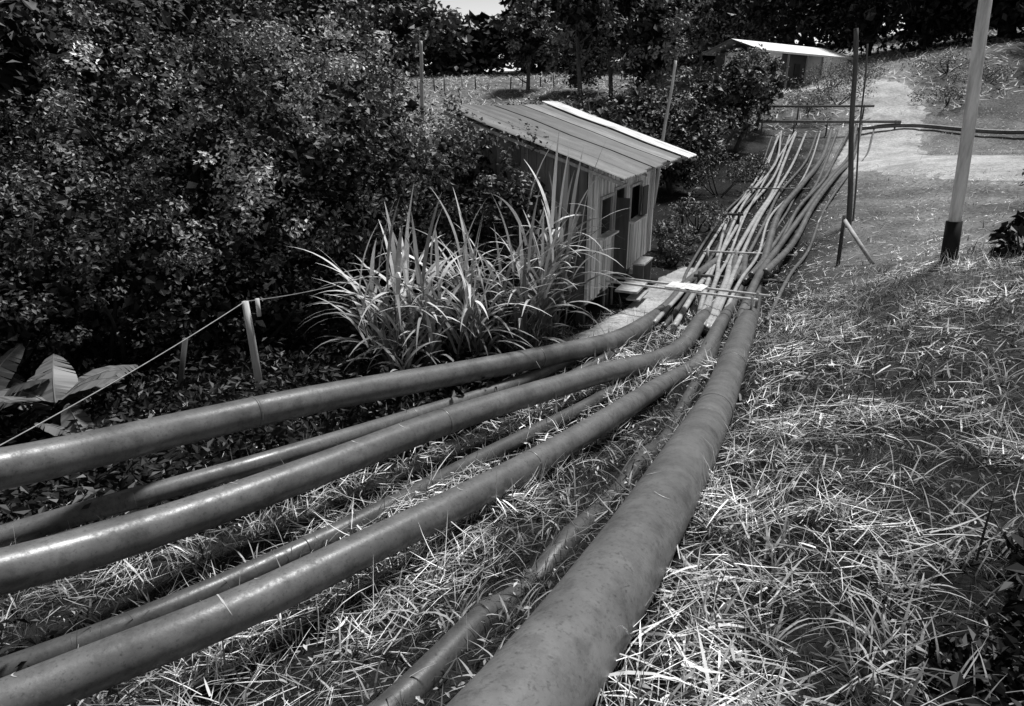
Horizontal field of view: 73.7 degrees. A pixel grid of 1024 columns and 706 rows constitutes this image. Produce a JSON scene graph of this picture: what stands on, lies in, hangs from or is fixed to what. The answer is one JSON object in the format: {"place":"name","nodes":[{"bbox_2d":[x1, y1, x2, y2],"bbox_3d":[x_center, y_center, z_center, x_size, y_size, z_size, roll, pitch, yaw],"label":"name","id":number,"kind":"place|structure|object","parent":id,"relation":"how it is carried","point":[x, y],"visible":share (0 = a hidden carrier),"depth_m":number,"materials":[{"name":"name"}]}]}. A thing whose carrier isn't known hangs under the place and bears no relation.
{"place":"outdoors","nodes":[
{"label":"outdoors","id":0,"kind":"place"},
{"bbox_2d":[5,0,904,72],"label":"sky","id":1,"kind":"structure","parent":0,"point":[489,7],"materials":[{"name":"white"}]},
{"bbox_2d":[0,26,1023,705],"bbox_3d":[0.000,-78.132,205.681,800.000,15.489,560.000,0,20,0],"label":"ground","id":2,"kind":"structure","parent":0,"point":[1008,104],"depth_m":6.83,"materials":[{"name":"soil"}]},
{"bbox_2d":[0,344,47,409],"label":"banana plant","id":3,"kind":"object","parent":2,"relation":"on","point":[9,380],"visible":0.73,"depth_m":9.75,"materials":[{"name":"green plant"}]},
{"bbox_2d":[0,0,130,204],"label":"broadleaf tree","id":4,"kind":"object","parent":2,"relation":"on","point":[28,12],"visible":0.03,"depth_m":18.27,"materials":[{"name":"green plant"}]},
{"bbox_2d":[0,354,138,432],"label":"banana plant","id":5,"kind":"object","parent":2,"relation":"on","point":[57,391],"visible":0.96,"depth_m":9.49,"materials":[{"name":"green plant"}]},
{"bbox_2d":[35,403,115,435],"bbox_3d":[-5.367,1.207,8.788,1.246,0.818,1.139,0,20,0],"label":"banana plant","id":6,"kind":"object","parent":2,"relation":"on","point":[75,412],"visible":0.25,"depth_m":8.93,"materials":[{"name":"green plant"}]},
{"bbox_2d":[0,0,169,274],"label":"broadleaf tree","id":7,"kind":"object","parent":2,"relation":"on","point":[16,69],"visible":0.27,"depth_m":14.88,"materials":[{"name":"grey plant"}]},
{"bbox_2d":[0,94,212,381],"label":"leafy shrub","id":8,"kind":"object","parent":2,"relation":"on","point":[39,291],"visible":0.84,"depth_m":10.96,"materials":[{"name":"grey plant"}]},
{"bbox_2d":[3,0,258,249],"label":"broadleaf tree","id":9,"kind":"object","parent":2,"relation":"on","point":[106,35],"visible":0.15,"depth_m":18.45,"materials":[{"name":"grey plant"}]},
{"bbox_2d":[12,0,297,209],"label":"broadleaf tree","id":10,"kind":"object","parent":2,"relation":"on","point":[186,11],"visible":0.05,"depth_m":23.24,"materials":[{"name":"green plant"}]},
{"bbox_2d":[0,270,385,445],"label":"rope fence","id":11,"kind":"object","parent":2,"relation":"on","point":[251,342],"visible":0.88,"depth_m":9.18,"materials":[{"name":"grey wood"}]},
{"bbox_2d":[0,0,478,352],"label":"leafy shrub","id":12,"kind":"object","parent":2,"relation":"on","point":[228,173],"visible":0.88,"depth_m":12.12,"materials":[{"name":"grey plant"}]},
{"bbox_2d":[174,0,308,83],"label":"broadleaf tree","id":13,"kind":"object","parent":2,"relation":"on","point":[200,16],"visible":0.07,"depth_m":44.17,"materials":[{"name":"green plant"}]},
{"bbox_2d":[116,0,378,243],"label":"broadleaf tree","id":14,"kind":"object","parent":2,"relation":"on","point":[237,17],"visible":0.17,"depth_m":19.76,"materials":[{"name":"grey plant"}]},
{"bbox_2d":[0,315,509,705],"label":"undergrowth","id":15,"kind":"object","parent":2,"relation":"on","point":[24,504],"visible":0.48,"depth_m":9.64,"materials":[{"name":"black plant"}]},
{"bbox_2d":[155,0,389,210],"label":"broadleaf tree","id":16,"kind":"object","parent":2,"relation":"on","point":[286,10],"visible":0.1,"depth_m":23.88,"materials":[{"name":"grey plant"}]},
{"bbox_2d":[0,358,583,547],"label":"pipeline","id":17,"kind":"object","parent":2,"relation":"on","point":[32,527],"visible":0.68,"depth_m":6.61,"materials":[{"name":"metal"}]},
{"bbox_2d":[0,373,644,677],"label":"pipeline","id":18,"kind":"object","parent":2,"relation":"on","point":[245,572],"visible":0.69,"depth_m":5.37,"materials":[{"name":"metal"}]},
{"bbox_2d":[271,0,376,83],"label":"broadleaf tree","id":19,"kind":"object","parent":2,"relation":"on","point":[347,17],"visible":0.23,"depth_m":47.99,"materials":[{"name":"grey plant"}]},
{"bbox_2d":[34,351,614,539],"bbox_3d":[-1.339,1.002,8.139,0.625,0.820,9.569,17,26,39],"label":"pipeline","id":20,"kind":"object","parent":2,"relation":"on","point":[594,360],"visible":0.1,"depth_m":11.09,"materials":[{"name":"metal"}]},
{"bbox_2d":[0,255,722,490],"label":"pipeline","id":21,"kind":"object","parent":2,"relation":"on","point":[23,464],"visible":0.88,"depth_m":7.26,"materials":[{"name":"metal"}]},
{"bbox_2d":[287,11,443,216],"bbox_3d":[-5.179,-7.225,22.597,5.161,7.476,5.492,-16,25,-37],"label":"broadleaf tree","id":22,"kind":"object","parent":2,"relation":"on","point":[410,105],"visible":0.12,"depth_m":21.79,"materials":[{"name":"grey plant"}]},
{"bbox_2d":[0,255,737,595],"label":"pipeline","id":23,"kind":"object","parent":2,"relation":"on","point":[52,557],"visible":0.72,"depth_m":5.81,"materials":[{"name":"metal"}]},
{"bbox_2d":[0,254,747,705],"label":"pipeline","id":24,"kind":"object","parent":2,"relation":"on","point":[84,672],"visible":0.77,"depth_m":4.31,"materials":[{"name":"metal"}]},
{"bbox_2d":[288,198,479,374],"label":"cane grass","id":25,"kind":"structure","parent":2,"relation":"on","point":[393,315],"depth_m":10.60,"materials":[{"name":"plant"}]},
{"bbox_2d":[355,0,427,106],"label":"broadleaf tree","id":26,"kind":"object","parent":2,"relation":"on","point":[400,18],"visible":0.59,"depth_m":54.08,"materials":[{"name":"grey plant"}]},
{"bbox_2d":[362,0,449,74],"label":"broadleaf tree","id":27,"kind":"object","parent":2,"relation":"on","point":[422,5],"visible":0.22,"depth_m":77.81,"materials":[{"name":"black plant"}]},
{"bbox_2d":[362,287,459,396],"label":"cane grass","id":28,"kind":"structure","parent":2,"relation":"on","point":[389,353],"depth_m":10.36,"materials":[{"name":"plant"}]},
{"bbox_2d":[286,88,561,350],"bbox_3d":[-1.559,-2.455,12.900,5.260,4.748,3.628,-8,22,-22],"label":"leafy shrub","id":29,"kind":"object","parent":2,"relation":"on","point":[471,205],"visible":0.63,"depth_m":12.22,"materials":[{"name":"grey plant"}]},
{"bbox_2d":[336,185,550,369],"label":"cane grass","id":30,"kind":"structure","parent":2,"relation":"on","point":[426,294],"depth_m":10.72,"materials":[{"name":"plant"}]},
{"bbox_2d":[412,5,501,76],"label":"broadleaf tree","id":31,"kind":"object","parent":2,"relation":"on","point":[451,50],"visible":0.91,"depth_m":77.61,"materials":[{"name":"black plant"}]},
{"bbox_2d":[392,189,563,366],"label":"cane grass","id":32,"kind":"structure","parent":2,"relation":"on","point":[477,322],"depth_m":11.07,"materials":[{"name":"plant"}]},
{"bbox_2d":[444,10,513,73],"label":"broadleaf tree","id":33,"kind":"object","parent":2,"relation":"on","point":[487,42],"visible":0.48,"depth_m":79.35,"materials":[{"name":"black plant"}]},
{"bbox_2d":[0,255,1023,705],"bbox_3d":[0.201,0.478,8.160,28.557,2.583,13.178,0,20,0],"label":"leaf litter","id":34,"kind":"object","parent":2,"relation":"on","point":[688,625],"visible":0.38,"depth_m":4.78,"materials":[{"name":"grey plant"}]},
{"bbox_2d":[1,90,1023,705],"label":"cut straw","id":35,"kind":"object","parent":2,"relation":"on","point":[675,614],"visible":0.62,"depth_m":4.87,"materials":[{"name":"grey plant"}]},
{"bbox_2d":[445,190,599,352],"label":"cane grass","id":36,"kind":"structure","parent":2,"relation":"on","point":[538,302],"depth_m":11.39,"materials":[{"name":"plant"}]},
{"bbox_2d":[500,0,555,90],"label":"broadleaf tree","id":37,"kind":"object","parent":2,"relation":"on","point":[527,35],"visible":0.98,"depth_m":61.99,"materials":[{"name":"black plant"}]},
{"bbox_2d":[489,0,567,73],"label":"broadleaf tree","id":38,"kind":"object","parent":2,"relation":"on","point":[540,67],"visible":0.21,"depth_m":76.51,"materials":[{"name":"black plant"}]},
{"bbox_2d":[367,336,722,705],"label":"pipeline","id":39,"kind":"object","parent":2,"relation":"on","point":[439,655],"visible":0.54,"depth_m":4.00,"materials":[{"name":"metal"}]},
{"bbox_2d":[452,133,639,340],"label":"cane grass","id":40,"kind":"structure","parent":2,"relation":"on","point":[571,229],"depth_m":12.31,"materials":[{"name":"plant"}]},
{"bbox_2d":[443,101,696,323],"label":"wooden shack","id":41,"kind":"structure","parent":2,"relation":"on","point":[626,167],"depth_m":14.10,"materials":[{"name":"grey wood"}]},
{"bbox_2d":[584,165,655,300],"bbox_3d":[2.676,-3.078,15.430,0.360,2.650,5.590,8,22,22],"label":"frames door and shutter","id":42,"kind":"structure","parent":41,"relation":"in","point":[619,226],"depth_m":14.73,"materials":[{"name":"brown wood"}]},
{"bbox_2d":[536,11,620,88],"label":"broadleaf tree","id":43,"kind":"object","parent":2,"relation":"on","point":[569,60],"visible":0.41,"depth_m":59.99,"materials":[{"name":"black plant"}]},
{"bbox_2d":[547,0,627,109],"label":"broadleaf tree","id":44,"kind":"object","parent":2,"relation":"on","point":[581,19],"visible":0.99,"depth_m":50.25,"materials":[{"name":"black plant"}]},
{"bbox_2d":[164,27,1023,136],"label":"meadow grass","id":45,"kind":"structure","parent":2,"relation":"on","point":[788,89],"depth_m":58.08,"materials":[{"name":"plant"}]},
{"bbox_2d":[566,86,637,126],"bbox_3d":[3.461,-9.969,32.252,4.994,4.960,4.981,0,20,0],"label":"broadleaf tree","id":46,"kind":"object","parent":2,"relation":"on","point":[599,110],"visible":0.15,"depth_m":31.20,"materials":[{"name":"grey plant"}]},
{"bbox_2d":[571,0,650,100],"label":"broadleaf tree","id":47,"kind":"object","parent":2,"relation":"on","point":[611,43],"visible":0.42,"depth_m":53.99,"materials":[{"name":"black plant"}]},
{"bbox_2d":[549,267,698,344],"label":"footpath","id":48,"kind":"structure","parent":2,"relation":"on","point":[660,296],"depth_m":15.05,"materials":[{"name":"grey concrete"}]},
{"bbox_2d":[446,125,833,705],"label":"pipeline","id":49,"kind":"object","parent":2,"relation":"on","point":[567,642],"visible":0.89,"depth_m":3.14,"materials":[{"name":"metal"}]},
{"bbox_2d":[582,59,705,140],"bbox_3d":[6.453,-11.509,34.217,6.250,5.931,5.394,-12,23,-29],"label":"broadleaf tree","id":50,"kind":"object","parent":2,"relation":"on","point":[634,111],"visible":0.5,"depth_m":33.54,"materials":[{"name":"grey plant"}]},
{"bbox_2d":[610,0,693,101],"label":"broadleaf tree","id":51,"kind":"object","parent":2,"relation":"on","point":[645,54],"visible":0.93,"depth_m":49.12,"materials":[{"name":"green plant"}]},
{"bbox_2d":[653,61,676,207],"bbox_3d":[5.719,-8.152,25.768,0.578,5.312,0.160,0,20,0],"label":"wooden pole","id":52,"kind":"object","parent":2,"relation":"on","point":[664,128],"visible":0.74,"depth_m":25.55,"materials":[{"name":"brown wood"}]},
{"bbox_2d":[617,0,713,92],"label":"broadleaf tree","id":53,"kind":"object","parent":2,"relation":"on","point":[684,3],"visible":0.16,"depth_m":55.16,"materials":[{"name":"black plant"}]},
{"bbox_2d":[652,234,693,266],"bbox_3d":[4.926,-3.105,20.786,1.168,1.117,1.577,11,23,27],"label":"bush","id":54,"kind":"object","parent":2,"relation":"on","point":[668,250],"visible":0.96,"depth_m":20.48,"materials":[{"name":"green plant"}]},
{"bbox_2d":[651,219,700,255],"bbox_3d":[5.378,-3.741,22.331,1.822,1.229,1.968,0,20,0],"label":"bush","id":55,"kind":"object","parent":2,"relation":"on","point":[661,230],"visible":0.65,"depth_m":22.14,"materials":[{"name":"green plant"}]},
{"bbox_2d":[640,104,728,193],"bbox_3d":[7.881,-9.281,31.734,4.051,4.351,3.822,0,20,0],"label":"broadleaf tree","id":56,"kind":"object","parent":2,"relation":"on","point":[685,140],"visible":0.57,"depth_m":31.30,"materials":[{"name":"grey plant"}]},
{"bbox_2d":[602,275,770,309],"bbox_3d":[3.525,-0.979,14.290,3.453,0.933,0.559,12,23,30],"label":"pipe rack","id":57,"kind":"object","parent":2,"relation":"on","point":[696,288],"visible":0.69,"depth_m":14.04,"materials":[{"name":"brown wood"}]},
{"bbox_2d":[643,90,731,171],"bbox_3d":[8.843,-11.198,35.144,4.945,4.518,4.616,0,20,0],"label":"broadleaf tree","id":58,"kind":"object","parent":2,"relation":"on","point":[712,122],"visible":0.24,"depth_m":34.96,"materials":[{"name":"grey plant"}]},
{"bbox_2d":[666,0,720,86],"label":"broadleaf tree","id":59,"kind":"object","parent":2,"relation":"on","point":[690,35],"visible":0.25,"depth_m":58.93,"materials":[{"name":"black plant"}]},
{"bbox_2d":[664,192,732,236],"bbox_3d":[6.508,-4.817,24.217,2.487,1.675,2.625,0,20,0],"label":"bush","id":60,"kind":"object","parent":2,"relation":"on","point":[686,207],"visible":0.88,"depth_m":23.97,"materials":[{"name":"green plant"}]},
{"bbox_2d":[661,61,748,153],"bbox_3d":[10.133,-13.300,37.955,4.836,5.507,5.242,-6,21,-17],"label":"broadleaf tree","id":61,"kind":"object","parent":2,"relation":"on","point":[713,95],"visible":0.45,"depth_m":36.95,"materials":[{"name":"grey plant"}]},
{"bbox_2d":[678,0,751,79],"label":"broadleaf tree","id":62,"kind":"object","parent":2,"relation":"on","point":[725,5],"visible":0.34,"depth_m":63.02,"materials":[{"name":"black plant"}]},
{"bbox_2d":[653,135,777,325],"bbox_3d":[9.307,-6.715,27.598,0.607,2.747,33.489,8,22,22],"label":"pipeline","id":63,"kind":"object","parent":2,"relation":"on","point":[664,311],"visible":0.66,"depth_m":20.27,"materials":[{"name":"metal"}]},
{"bbox_2d":[682,146,763,196],"bbox_3d":[9.488,-8.166,30.998,3.872,2.286,3.421,0,20,0],"label":"bush","id":64,"kind":"object","parent":2,"relation":"on","point":[713,176],"visible":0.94,"depth_m":30.91,"materials":[{"name":"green plant"}]},
{"bbox_2d":[661,136,784,329],"bbox_3d":[9.575,-6.665,27.570,0.546,2.744,33.642,9,22,22],"label":"pipeline","id":65,"kind":"object","parent":2,"relation":"on","point":[677,309],"visible":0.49,"depth_m":16.83,"materials":[{"name":"metal"}]},
{"bbox_2d":[671,135,790,329],"bbox_3d":[9.848,-6.705,27.506,0.536,2.775,33.800,9,22,23],"label":"pipeline","id":66,"kind":"object","parent":2,"relation":"on","point":[683,310],"visible":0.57,"depth_m":19.06,"materials":[{"name":"metal"}]},
{"bbox_2d":[696,133,779,313],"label":"pipeline","id":67,"kind":"object","parent":2,"relation":"on","point":[707,283],"visible":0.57,"depth_m":22.36,"materials":[{"name":"metal"}]},
{"bbox_2d":[694,271,784,283],"bbox_3d":[5.600,-1.645,16.960,2.155,0.635,0.093,8,21,20],"label":"pipe support","id":68,"kind":"object","parent":2,"relation":"on","point":[699,275],"visible":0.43,"depth_m":16.86,"materials":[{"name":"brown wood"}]},
{"bbox_2d":[701,131,781,309],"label":"pipeline","id":69,"kind":"object","parent":68,"relation":"on","point":[713,285],"visible":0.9,"depth_m":22.96,"materials":[{"name":"metal"}]},
{"bbox_2d":[725,131,820,306],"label":"pipeline","id":70,"kind":"object","parent":68,"relation":"on","point":[741,278],"visible":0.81,"depth_m":21.83,"materials":[{"name":"metal"}]},
{"bbox_2d":[706,0,777,45],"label":"broadleaf tree","id":71,"kind":"object","parent":2,"relation":"on","point":[747,5],"visible":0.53,"depth_m":66.51,"materials":[{"name":"black plant"}]},
{"bbox_2d":[712,42,777,151],"bbox_3d":[13.199,-14.443,39.032,3.945,6.222,4.906,10,22,27],"label":"broadleaf tree","id":72,"kind":"object","parent":2,"relation":"on","point":[747,102],"visible":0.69,"depth_m":38.20,"materials":[{"name":"grey plant"}]},
{"bbox_2d":[726,152,770,176],"bbox_3d":[11.987,-9.464,34.388,2.363,1.374,2.670,0,20,0],"label":"bush","id":73,"kind":"object","parent":2,"relation":"on","point":[753,158],"visible":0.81,"depth_m":33.88,"materials":[{"name":"grey plant"}]},
{"bbox_2d":[703,131,796,333],"bbox_3d":[10.322,-6.824,27.586,0.660,3.015,34.575,8,22,22],"label":"pipeline","id":74,"kind":"object","parent":2,"relation":"on","point":[728,270],"visible":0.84,"depth_m":22.58,"materials":[{"name":"metal"}]},
{"bbox_2d":[704,130,796,328],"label":"pipeline","id":75,"kind":"object","parent":2,"relation":"on","point":[731,249],"visible":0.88,"depth_m":23.57,"materials":[{"name":"metal"}]},
{"bbox_2d":[709,131,806,327],"bbox_3d":[10.672,-6.836,27.585,0.642,2.961,34.792,9,22,23],"label":"pipeline","id":76,"kind":"object","parent":2,"relation":"on","point":[727,287],"visible":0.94,"depth_m":22.44,"materials":[{"name":"metal"}]},
{"bbox_2d":[730,0,794,42],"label":"broadleaf tree","id":77,"kind":"object","parent":2,"relation":"on","point":[766,14],"visible":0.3,"depth_m":68.14,"materials":[{"name":"black plant"}]},
{"bbox_2d":[737,43,789,130],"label":"broadleaf tree","id":78,"kind":"object","parent":2,"relation":"on","point":[775,66],"visible":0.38,"depth_m":41.43,"materials":[{"name":"black plant"}]},
{"bbox_2d":[733,131,817,282],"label":"pipeline","id":79,"kind":"object","parent":2,"relation":"on","point":[738,271],"visible":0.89,"depth_m":26.05,"materials":[{"name":"metal"}]},
{"bbox_2d":[702,39,852,90],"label":"house","id":80,"kind":"structure","parent":2,"relation":"on","point":[800,60],"depth_m":55.33,"materials":[{"name":"paint"}]},
{"bbox_2d":[743,128,838,283],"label":"pipeline","id":81,"kind":"object","parent":2,"relation":"on","point":[746,279],"visible":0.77,"depth_m":25.95,"materials":[{"name":"metal"}]},
{"bbox_2d":[734,123,857,321],"bbox_3d":[12.556,-7.260,27.386,0.743,3.180,35.897,10,22,27],"label":"pipeline","id":82,"kind":"object","parent":2,"relation":"on","point":[757,278],"visible":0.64,"depth_m":20.23,"materials":[{"name":"metal"}]},
{"bbox_2d":[748,130,848,277],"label":"pipeline","id":83,"kind":"object","parent":2,"relation":"on","point":[751,274],"visible":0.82,"depth_m":26.43,"materials":[{"name":"metal"}]},
{"bbox_2d":[755,0,859,49],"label":"broadleaf tree","id":84,"kind":"object","parent":2,"relation":"on","point":[808,15],"visible":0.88,"depth_m":63.72,"materials":[{"name":"black plant"}]},
{"bbox_2d":[781,90,842,117],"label":"bush","id":85,"kind":"object","parent":2,"relation":"on","point":[813,97],"visible":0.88,"depth_m":43.45,"materials":[{"name":"grey plant"}]},
{"bbox_2d":[763,123,862,275],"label":"pipeline","id":86,"kind":"object","parent":2,"relation":"on","point":[775,261],"visible":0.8,"depth_m":22.61,"materials":[{"name":"metal"}]},
{"bbox_2d":[764,129,874,323],"bbox_3d":[13.359,-7.170,27.488,0.522,2.934,35.191,11,23,27],"label":"pipeline","id":87,"kind":"object","parent":2,"relation":"on","point":[784,284],"visible":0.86,"depth_m":19.48,"materials":[{"name":"metal"}]},
{"bbox_2d":[791,63,852,91],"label":"bush","id":88,"kind":"object","parent":2,"relation":"on","point":[823,77],"visible":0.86,"depth_m":48.35,"materials":[{"name":"grey plant"}]},
{"bbox_2d":[757,120,900,135],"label":"pipe support","id":89,"kind":"object","parent":2,"relation":"on","point":[834,121],"visible":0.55,"depth_m":41.32,"materials":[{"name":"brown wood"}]},
{"bbox_2d":[804,75,876,104],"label":"bush","id":90,"kind":"object","parent":2,"relation":"on","point":[849,94],"visible":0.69,"depth_m":45.08,"materials":[{"name":"grey plant"}]},
{"bbox_2d":[846,28,858,225],"bbox_3d":[10.514,-6.667,21.094,0.941,6.119,0.190,0,20,0],"label":"utility pole","id":91,"kind":"object","parent":2,"relation":"on","point":[851,135],"visible":0.92,"depth_m":20.98,"materials":[{"name":"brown wood"}]},
{"bbox_2d":[836,215,874,265],"bbox_3d":[8.557,-2.546,16.967,0.117,1.503,1.676,-1,20,-3],"label":"wooden brace","id":92,"kind":"object","parent":2,"relation":"on","point":[845,222],"visible":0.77,"depth_m":17.29,"materials":[{"name":"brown wood"}]},
{"bbox_2d":[852,44,867,220],"bbox_3d":[10.931,-6.600,21.494,0.760,5.706,0.092,-9,22,-24],"label":"wooden pole","id":93,"kind":"object","parent":2,"relation":"on","point":[859,132],"visible":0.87,"depth_m":21.36,"materials":[{"name":"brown wood"}]},
{"bbox_2d":[825,0,914,55],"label":"broadleaf tree","id":94,"kind":"object","parent":2,"relation":"on","point":[868,23],"visible":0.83,"depth_m":61.58,"materials":[{"name":"black plant"}]},
{"bbox_2d":[884,0,998,55],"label":"broadleaf tree","id":95,"kind":"object","parent":2,"relation":"on","point":[931,19],"visible":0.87,"depth_m":56.28,"materials":[{"name":"black plant"}]},
{"bbox_2d":[901,47,993,73],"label":"bush","id":96,"kind":"object","parent":2,"relation":"on","point":[946,62],"visible":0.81,"depth_m":45.71,"materials":[{"name":"grey plant"}]},
{"bbox_2d":[907,82,988,106],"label":"bush","id":97,"kind":"object","parent":2,"relation":"on","point":[948,91],"visible":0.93,"depth_m":41.49,"materials":[{"name":"grey plant"}]},
{"bbox_2d":[903,609,1023,705],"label":"broadleaf plant","id":98,"kind":"object","parent":2,"relation":"on","point":[1009,651],"visible":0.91,"depth_m":2.86,"materials":[{"name":"black plant"}]},
{"bbox_2d":[939,0,992,262],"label":"utility pole","id":99,"kind":"object","parent":2,"relation":"on","point":[952,232],"visible":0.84,"depth_m":13.06,"materials":[{"name":"grey wood"}]},
{"bbox_2d":[951,0,1023,45],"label":"broadleaf tree","id":100,"kind":"object","parent":2,"relation":"on","point":[1005,20],"visible":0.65,"depth_m":53.55,"materials":[{"name":"black plant"}]},
{"bbox_2d":[985,563,1023,647],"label":"broadleaf plant","id":101,"kind":"object","parent":2,"relation":"on","point":[1014,604],"visible":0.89,"depth_m":3.11,"materials":[{"name":"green plant"}]},
{"bbox_2d":[987,210,1023,257],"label":"broadleaf plant","id":102,"kind":"object","parent":2,"relation":"on","point":[1013,229],"visible":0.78,"depth_m":13.07,"materials":[{"name":"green plant"}]},
{"bbox_2d":[1002,527,1023,575],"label":"broadleaf plant","id":103,"kind":"object","parent":2,"relation":"on","point":[1016,554],"visible":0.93,"depth_m":3.63,"materials":[{"name":"black plant"}]},
{"bbox_2d":[804,79,1023,180],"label":"dirt road","id":104,"kind":"structure","parent":0,"point":[890,100],"depth_m":37.41,"materials":[{"name":"grey soil"}]},
{"bbox_2d":[857,123,1023,133],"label":"pipeline","id":105,"kind":"object","parent":104,"relation":"on","point":[945,127],"visible":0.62,"depth_m":39.31,"materials":[{"name":"metal"}]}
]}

